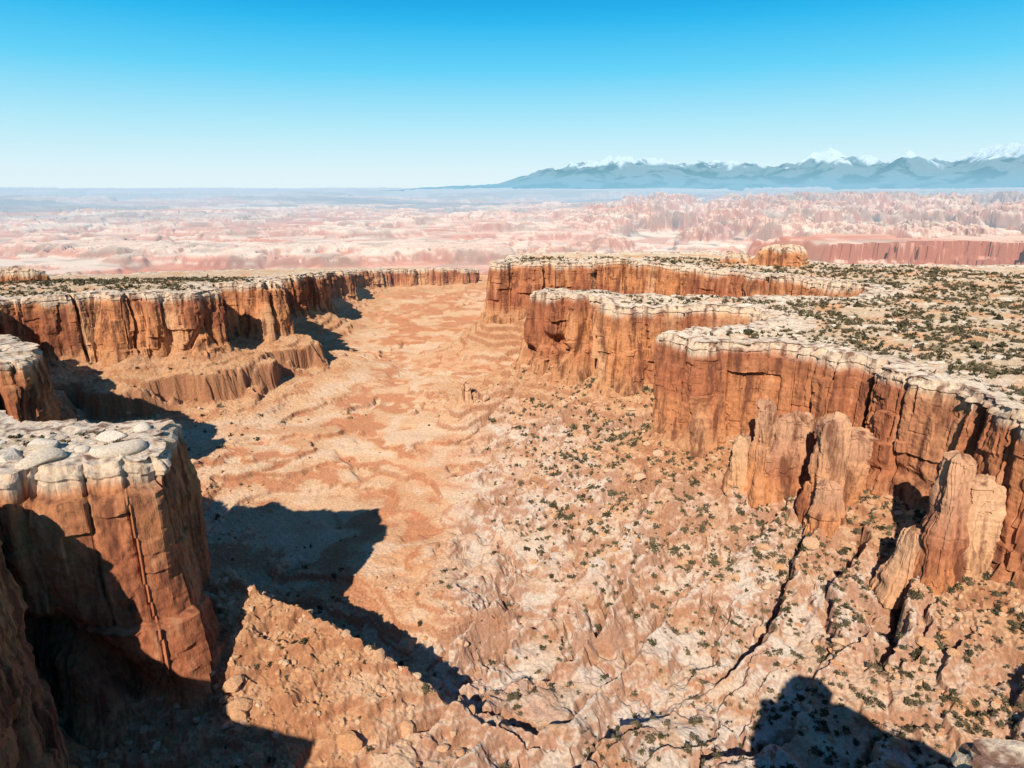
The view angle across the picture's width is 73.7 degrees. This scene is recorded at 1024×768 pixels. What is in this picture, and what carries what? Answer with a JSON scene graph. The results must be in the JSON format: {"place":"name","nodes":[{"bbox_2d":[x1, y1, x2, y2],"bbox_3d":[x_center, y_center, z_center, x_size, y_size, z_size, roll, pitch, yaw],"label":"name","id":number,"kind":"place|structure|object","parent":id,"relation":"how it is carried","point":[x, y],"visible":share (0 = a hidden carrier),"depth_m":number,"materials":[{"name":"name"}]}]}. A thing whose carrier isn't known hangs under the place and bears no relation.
{"place":"outdoors","nodes":[
{"label":"outdoors","id":0,"kind":"place"},
{"bbox_2d":[0,186,1023,767],"bbox_3d":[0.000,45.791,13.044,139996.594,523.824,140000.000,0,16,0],"label":"ground","id":1,"kind":"structure","parent":0,"point":[388,470],"depth_m":287.80,"materials":[{"name":"stone"}]},
{"bbox_2d":[459,382,472,403],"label":"rock spire","id":2,"kind":"object","parent":1,"relation":"on","point":[466,395],"visible":0.48,"depth_m":391.14,"materials":[{"name":"stone"}]},
{"bbox_2d":[471,388,481,399],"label":"rock spire","id":3,"kind":"object","parent":1,"relation":"on","point":[475,393],"visible":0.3,"depth_m":394.11,"materials":[{"name":"stone"}]},
{"bbox_2d":[0,250,1023,767],"bbox_3d":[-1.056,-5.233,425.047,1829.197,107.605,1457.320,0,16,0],"label":"canyon cliffs","id":4,"kind":"structure","parent":0,"point":[106,612],"depth_m":235.83,"materials":[{"name":"stone"}]},
{"bbox_2d":[0,266,51,281],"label":"sandstone butte","id":5,"kind":"object","parent":4,"relation":"on","point":[14,273],"visible":0.47,"depth_m":474.43,"materials":[{"name":"beige stone"}]},
{"bbox_2d":[0,422,151,469],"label":"capstones","id":6,"kind":"object","parent":4,"relation":"on","point":[49,451],"visible":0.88,"depth_m":158.40,"materials":[{"name":"beige stone"}]},
{"bbox_2d":[0,255,1023,613],"bbox_3d":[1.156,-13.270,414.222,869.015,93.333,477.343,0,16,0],"label":"desert shrubs","id":7,"kind":"object","parent":4,"relation":"on","point":[906,325],"visible":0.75,"depth_m":310.84,"materials":[{"name":"green plant"}]},
{"bbox_2d":[0,426,1023,767],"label":"desert shrubs","id":8,"kind":"object","parent":4,"relation":"on","point":[694,722],"visible":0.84,"depth_m":180.15,"materials":[{"name":"green plant"}]},
{"bbox_2d":[0,282,1023,455],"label":"rimrock slabs","id":9,"kind":"structure","parent":4,"relation":"on","point":[73,444],"depth_m":297.00,"materials":[{"name":"beige stone"}]},
{"bbox_2d":[59,364,1023,767],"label":"talus boulders","id":10,"kind":"object","parent":4,"relation":"on","point":[239,708],"visible":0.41,"depth_m":187.36,"materials":[{"name":"stone"}]},
{"bbox_2d":[719,251,750,263],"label":"sandstone butte","id":11,"kind":"object","parent":4,"relation":"on","point":[732,257],"visible":0.63,"depth_m":576.91,"materials":[{"name":"stone"}]},
{"bbox_2d":[720,433,750,494],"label":"rock spire","id":12,"kind":"object","parent":4,"relation":"on","point":[735,473],"visible":0.9,"depth_m":267.87,"materials":[{"name":"stone"}]},
{"bbox_2d":[744,398,777,507],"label":"rock spire","id":13,"kind":"object","parent":4,"relation":"on","point":[757,475],"visible":0.77,"depth_m":261.26,"materials":[{"name":"stone"}]},
{"bbox_2d":[746,244,809,266],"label":"sandstone butte","id":14,"kind":"object","parent":4,"relation":"on","point":[791,255],"visible":0.84,"depth_m":557.34,"materials":[{"name":"orange stone"}]},
{"bbox_2d":[765,411,815,502],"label":"rock spire","id":15,"kind":"object","parent":4,"relation":"on","point":[788,458],"visible":0.73,"depth_m":258.81,"materials":[{"name":"stone"}]},
{"bbox_2d":[795,412,851,529],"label":"rock spire","id":16,"kind":"object","parent":4,"relation":"on","point":[829,456],"visible":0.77,"depth_m":236.73,"materials":[{"name":"stone"}]},
{"bbox_2d":[802,478,845,538],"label":"rock spire","id":17,"kind":"object","parent":4,"relation":"on","point":[826,512],"visible":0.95,"depth_m":234.31,"materials":[{"name":"stone"}]},
{"bbox_2d":[844,426,878,506],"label":"rock spire","id":18,"kind":"object","parent":4,"relation":"on","point":[861,448],"visible":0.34,"depth_m":242.31,"materials":[{"name":"stone"}]},
{"bbox_2d":[870,525,922,608],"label":"rock spire","id":19,"kind":"object","parent":4,"relation":"on","point":[890,581],"visible":0.69,"depth_m":202.50,"materials":[{"name":"stone"}]},
{"bbox_2d":[913,450,976,594],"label":"rock spire","id":20,"kind":"object","parent":4,"relation":"on","point":[939,560],"visible":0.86,"depth_m":193.70,"materials":[{"name":"stone"}]},
{"bbox_2d":[961,474,1007,578],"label":"rock spire","id":21,"kind":"object","parent":4,"relation":"on","point":[988,497],"visible":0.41,"depth_m":194.11,"materials":[{"name":"stone"}]},
{"bbox_2d":[0,0,1023,187],"label":"sky","id":22,"kind":"structure","parent":0,"point":[94,93],"materials":[{"name":"blue"}]},
{"bbox_2d":[378,142,1023,190],"bbox_3d":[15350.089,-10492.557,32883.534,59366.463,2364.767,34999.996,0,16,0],"label":"mountain range","id":23,"kind":"structure","parent":0,"point":[995,165],"depth_m":32829.66,"materials":[{"name":"blue stone"}]}
]}

